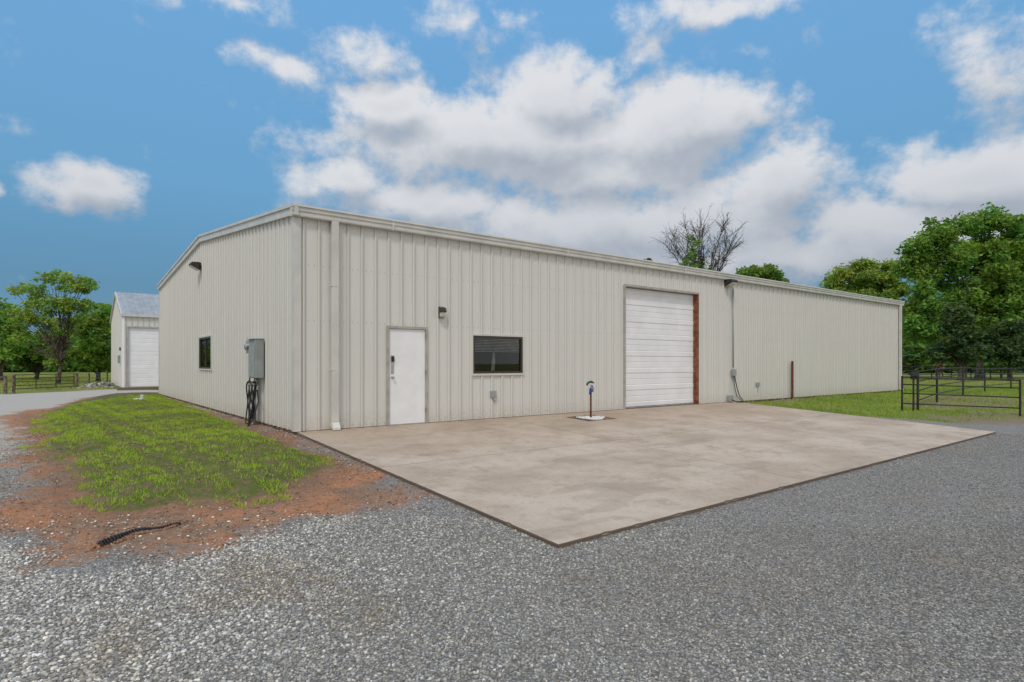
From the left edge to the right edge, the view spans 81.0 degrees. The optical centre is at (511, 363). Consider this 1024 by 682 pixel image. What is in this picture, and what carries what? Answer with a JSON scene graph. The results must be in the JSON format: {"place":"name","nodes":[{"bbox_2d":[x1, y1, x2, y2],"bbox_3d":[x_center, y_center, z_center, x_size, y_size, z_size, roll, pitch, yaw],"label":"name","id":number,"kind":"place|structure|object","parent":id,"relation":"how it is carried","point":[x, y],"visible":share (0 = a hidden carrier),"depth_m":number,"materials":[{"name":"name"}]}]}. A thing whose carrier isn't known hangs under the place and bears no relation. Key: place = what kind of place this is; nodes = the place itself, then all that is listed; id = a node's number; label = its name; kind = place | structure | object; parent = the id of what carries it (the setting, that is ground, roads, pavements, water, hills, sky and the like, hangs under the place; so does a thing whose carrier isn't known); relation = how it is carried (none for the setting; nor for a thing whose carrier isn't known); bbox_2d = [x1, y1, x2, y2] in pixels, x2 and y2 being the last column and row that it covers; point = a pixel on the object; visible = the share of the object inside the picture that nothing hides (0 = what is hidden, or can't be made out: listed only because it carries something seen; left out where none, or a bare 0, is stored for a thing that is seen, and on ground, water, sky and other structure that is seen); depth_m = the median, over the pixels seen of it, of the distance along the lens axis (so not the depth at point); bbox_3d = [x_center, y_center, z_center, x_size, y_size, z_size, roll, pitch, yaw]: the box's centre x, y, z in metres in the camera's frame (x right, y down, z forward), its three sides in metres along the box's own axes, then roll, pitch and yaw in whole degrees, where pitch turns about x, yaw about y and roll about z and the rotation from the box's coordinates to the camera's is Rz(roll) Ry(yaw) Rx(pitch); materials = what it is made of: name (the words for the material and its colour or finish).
{"place":"outdoors","nodes":[
{"label":"outdoors","id":0,"kind":"place"},
{"bbox_2d":[0,369,1023,681],"bbox_3d":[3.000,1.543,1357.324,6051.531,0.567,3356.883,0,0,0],"label":"ground","id":1,"kind":"structure","parent":0,"point":[22,407],"depth_m":5.76,"materials":[{"name":"grey gravel"}]},
{"bbox_2d":[3,375,6,393],"bbox_3d":[-28.244,1.277,33.444,0.180,1.245,0.178,0,0,0],"label":"fence post","id":2,"kind":"object","parent":1,"relation":"on","point":[5,385],"visible":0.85,"depth_m":33.38,"materials":[{"name":"brown wood"}]},
{"bbox_2d":[12,374,14,392],"bbox_3d":[-28.524,1.249,34.336,0.161,1.294,0.160,0,0,0],"label":"fence post","id":3,"kind":"object","parent":1,"relation":"on","point":[13,383],"visible":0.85,"depth_m":34.28,"materials":[{"name":"brown wood"}]},
{"bbox_2d":[0,297,31,380],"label":"tree","id":4,"kind":"object","parent":1,"relation":"on","point":[10,351],"visible":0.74,"depth_m":55.79,"materials":[{"name":"green plant"}]},
{"bbox_2d":[6,329,81,379],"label":"tree","id":5,"kind":"object","parent":1,"relation":"on","point":[29,359],"visible":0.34,"depth_m":61.22,"materials":[{"name":"green plant"}]},
{"bbox_2d":[15,373,74,389],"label":"pipe gate","id":6,"kind":"structure","parent":1,"relation":"on","point":[36,381],"depth_m":37.44,"materials":[{"name":"black metal"}]},
{"bbox_2d":[0,268,99,384],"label":"tree","id":7,"kind":"object","parent":1,"relation":"on","point":[56,325],"visible":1,"depth_m":46.75,"materials":[{"name":"green plant"}]},
{"bbox_2d":[3,329,110,371],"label":"distant woods","id":8,"kind":"object","parent":1,"relation":"on","point":[69,367],"visible":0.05,"depth_m":110.88,"materials":[{"name":"green plant"}]},
{"bbox_2d":[75,372,77,387],"bbox_3d":[-28.930,1.232,39.873,0.180,1.295,0.178,0,0,0],"label":"fence post","id":9,"kind":"object","parent":1,"relation":"on","point":[76,379],"visible":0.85,"depth_m":39.81,"materials":[{"name":"brown wood"}]},
{"bbox_2d":[0,373,156,390],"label":"pasture grass","id":10,"kind":"structure","parent":1,"relation":"on","point":[84,376],"depth_m":53.19,"materials":[{"name":"green plant"}]},
{"bbox_2d":[64,301,111,382],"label":"tree","id":11,"kind":"object","parent":1,"relation":"on","point":[93,351],"visible":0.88,"depth_m":51.35,"materials":[{"name":"green plant"}]},
{"bbox_2d":[58,381,117,389],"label":"rubble pile","id":12,"kind":"object","parent":1,"relation":"on","point":[103,384],"visible":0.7,"depth_m":40.09,"materials":[{"name":"stone"}]},
{"bbox_2d":[109,292,158,389],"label":"garage","id":13,"kind":"structure","parent":1,"relation":"on","point":[134,320],"depth_m":37.89,"materials":[{"name":"white paint"}]},
{"bbox_2d":[128,327,158,386],"bbox_3d":[-22.370,-0.370,38.349,3.670,3.700,0.012,0,0,-38],"label":"roll up door","id":14,"kind":"structure","parent":13,"relation":"in","point":[143,343],"depth_m":37.73,"materials":[{"name":"white metal"}]},
{"bbox_2d":[85,520,191,551],"bbox_3d":[-3.703,1.715,6.008,0.311,0.129,0.987,0,0,41],"label":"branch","id":15,"kind":"object","parent":1,"relation":"on","point":[132,534],"visible":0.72,"depth_m":5.91,"materials":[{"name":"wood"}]},
{"bbox_2d":[96,522,180,546],"bbox_3d":[-3.715,1.735,6.006,0.146,0.183,0.733,0,0,41],"label":"drain pipe","id":16,"kind":"object","parent":1,"relation":"on","point":[108,540],"visible":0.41,"depth_m":5.89,"materials":[{"name":"black plastic"}]},
{"bbox_2d":[18,393,348,511],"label":"grass","id":17,"kind":"structure","parent":1,"relation":"on","point":[127,418],"depth_m":10.30,"materials":[{"name":"green plant"}]},
{"bbox_2d":[0,428,407,555],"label":"dirt clods","id":18,"kind":"object","parent":1,"relation":"on","point":[98,551],"visible":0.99,"depth_m":6.67,"materials":[{"name":"soil"}]},
{"bbox_2d":[0,405,430,563],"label":"straw litter","id":19,"kind":"object","parent":1,"relation":"on","point":[174,473],"visible":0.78,"depth_m":8.10,"materials":[{"name":"plant"}]},
{"bbox_2d":[157,203,904,433],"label":"metal building","id":20,"kind":"structure","parent":1,"relation":"on","point":[337,311],"depth_m":15.63,"materials":[{"name":"beige metal"}]},
{"bbox_2d":[189,262,200,270],"bbox_3d":[-10.028,-3.065,18.972,0.307,0.250,0.360,0,0,-38],"label":"flood light","id":21,"kind":"object","parent":20,"relation":"attached to","point":[196,266],"visible":1,"depth_m":18.87,"materials":[{"name":"brown metal"}]},
{"bbox_2d":[199,335,211,370],"bbox_3d":[-9.456,-0.315,18.529,0.076,1.070,1.883,0,0,-38],"label":"window","id":22,"kind":"structure","parent":20,"relation":"in","point":[205,342],"depth_m":18.52,"materials":[{"name":"black glass"}]},
{"bbox_2d":[244,338,263,424],"bbox_3d":[-5.912,0.500,13.683,0.240,2.100,0.970,0,0,-38],"label":"electrical service cabinet","id":23,"kind":"object","parent":20,"relation":"attached to","point":[254,348],"visible":0.98,"depth_m":13.35,"materials":[{"name":"metal"}]},
{"bbox_2d":[245,378,258,426],"bbox_3d":[-5.872,0.588,13.543,0.255,1.679,0.944,0,0,-27],"label":"cable coil","id":24,"kind":"object","parent":23,"relation":"hanging from","point":[251,395],"visible":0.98,"depth_m":13.50,"materials":[{"name":"black rubber"}]},
{"bbox_2d":[386,325,427,425],"bbox_3d":[-2.309,0.269,13.239,1.008,2.161,0.148,0,0,-38],"label":"door","id":25,"kind":"structure","parent":20,"relation":"in","point":[406,346],"depth_m":13.23,"materials":[{"name":"white paint"}]},
{"bbox_2d":[439,307,446,317],"bbox_3d":[-1.585,-1.160,13.684,0.150,0.260,0.130,0,0,-38],"label":"wall light","id":26,"kind":"object","parent":20,"relation":"attached to","point":[442,312],"visible":1,"depth_m":13.64,"materials":[{"name":"brown metal"}]},
{"bbox_2d":[490,391,496,401],"bbox_3d":[-0.453,0.807,14.633,0.140,0.273,0.085,0,0,-38],"label":"outlet box","id":27,"kind":"object","parent":20,"relation":"attached to","point":[493,394],"visible":1,"depth_m":14.60,"materials":[{"name":"grey metal"}]},
{"bbox_2d":[471,333,523,375],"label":"window","id":28,"kind":"structure","parent":20,"relation":"in","point":[491,354],"depth_m":16.02,"materials":[{"name":"black glass"}]},
{"bbox_2d":[626,288,693,407],"bbox_3d":[4.611,-0.453,18.754,3.470,3.596,0.041,0,0,-38],"label":"roll up door","id":29,"kind":"structure","parent":20,"relation":"in","point":[659,325],"depth_m":18.73,"materials":[{"name":"white metal"}]},
{"bbox_2d":[725,279,737,286],"bbox_3d":[7.523,-2.753,20.589,0.360,0.249,0.306,0,0,-38],"label":"flood light","id":30,"kind":"object","parent":20,"relation":"attached to","point":[730,282],"visible":1,"depth_m":20.50,"materials":[{"name":"brown metal"}]},
{"bbox_2d":[727,287,742,401],"bbox_3d":[7.790,-0.657,20.789,0.644,4.020,0.316,0,0,-38],"label":"electrical conduit","id":31,"kind":"object","parent":20,"relation":"attached to","point":[734,374],"visible":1,"depth_m":20.85,"materials":[{"name":"grey metal"}]},
{"bbox_2d":[649,205,749,271],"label":"bare tree","id":32,"kind":"object","parent":1,"relation":"on","point":[695,262],"visible":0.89,"depth_m":61.73,"materials":[{"name":"brown plant"}]},
{"bbox_2d":[735,263,789,282],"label":"leafy tree","id":33,"kind":"object","parent":1,"relation":"on","point":[768,271],"visible":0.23,"depth_m":70.77,"materials":[{"name":"green plant"}]},
{"bbox_2d":[791,361,793,398],"bbox_3d":[10.866,0.733,23.254,0.084,1.635,0.084,0,0,0],"label":"pipe post","id":34,"kind":"object","parent":1,"relation":"on","point":[792,379],"visible":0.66,"depth_m":23.23,"materials":[{"name":"brown metal"}]},
{"bbox_2d":[818,257,913,316],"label":"leafy tree","id":35,"kind":"object","parent":1,"relation":"on","point":[864,276],"visible":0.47,"depth_m":77.04,"materials":[{"name":"green plant"}]},
{"bbox_2d":[908,372,918,410],"bbox_3d":[13.428,1.002,20.066,0.260,1.437,0.233,0,0,0],"label":"keypad post","id":36,"kind":"object","parent":1,"relation":"on","point":[913,374],"visible":0.94,"depth_m":20.04,"materials":[{"name":"black metal"}]},
{"bbox_2d":[935,362,942,376],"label":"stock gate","id":37,"kind":"structure","parent":1,"relation":"on","point":[939,364],"depth_m":74.60,"materials":[{"name":"black metal"}]},
{"bbox_2d":[890,202,1023,378],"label":"shade tree","id":38,"kind":"object","parent":1,"relation":"on","point":[995,286],"visible":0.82,"depth_m":60.89,"materials":[{"name":"green plant"}]},
{"bbox_2d":[901,376,1020,415],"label":"pipe gate","id":39,"kind":"structure","parent":1,"relation":"on","point":[1019,388],"depth_m":19.59,"materials":[{"name":"black metal"}]},
{"bbox_2d":[924,300,998,380],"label":"evergreen tree","id":40,"kind":"object","parent":1,"relation":"on","point":[960,346],"visible":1,"depth_m":55.38,"materials":[{"name":"green plant"}]},
{"bbox_2d":[902,296,1023,372],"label":"distant woods","id":41,"kind":"object","parent":1,"relation":"on","point":[914,349],"visible":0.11,"depth_m":102.08,"materials":[{"name":"green plant"}]},
{"bbox_2d":[902,366,1023,378],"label":"pipe fence","id":42,"kind":"object","parent":1,"relation":"on","point":[951,370],"visible":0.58,"depth_m":61.48,"materials":[{"name":"black metal"}]},
{"bbox_2d":[916,366,1020,410],"bbox_3d":[25.257,1.006,31.836,32.192,1.706,1.357,0,0,-43],"label":"pipe fence","id":43,"kind":"object","parent":1,"relation":"on","point":[937,376],"visible":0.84,"depth_m":26.83,"materials":[{"name":"black metal"}]},
{"bbox_2d":[980,318,1023,379],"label":"evergreen tree","id":44,"kind":"object","parent":1,"relation":"on","point":[1006,338],"visible":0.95,"depth_m":57.27,"materials":[{"name":"green plant"}]},
{"bbox_2d":[0,512,1023,681],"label":"gravel","id":45,"kind":"structure","parent":0,"point":[81,660],"depth_m":4.37,"materials":[{"name":"grey gravel"}]},
{"bbox_2d":[0,419,1023,525],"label":"gravel","id":46,"kind":"structure","parent":0,"point":[917,479],"depth_m":8.14,"materials":[{"name":"grey gravel"}]},
{"bbox_2d":[0,0,1023,355],"label":"sky","id":47,"kind":"structure","parent":0,"point":[132,131],"materials":[{"name":"blue"}]},
{"bbox_2d":[296,402,995,548],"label":"concrete patio","id":48,"kind":"structure","parent":0,"point":[558,481],"depth_m":10.21,"materials":[{"name":"beige concrete"}]},
{"bbox_2d":[568,415,615,420],"bbox_3d":[2.019,1.394,15.320,1.040,0.040,0.830,0,0,-38],"label":"soil cutout","id":49,"kind":"object","parent":48,"relation":"on","point":[605,418],"visible":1,"depth_m":15.27},
{"bbox_2d":[576,416,604,419],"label":"white pebbles","id":50,"kind":"object","parent":49,"relation":"on","point":[593,417],"visible":0.99,"depth_m":15.20,"materials":[{"name":"stone"}]},
{"bbox_2d":[586,381,593,416],"bbox_3d":[1.983,0.932,15.235,0.105,0.978,0.258,0,0,37],"label":"yard hydrant","id":51,"kind":"object","parent":50,"relation":"on","point":[590,389],"visible":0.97,"depth_m":15.23,"materials":[{"name":"blue metal"}]},
{"bbox_2d":[741,376,1023,421],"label":"pasture grass","id":52,"kind":"structure","parent":0,"point":[980,390],"depth_m":23.69,"materials":[{"name":"green plant"}]}
]}

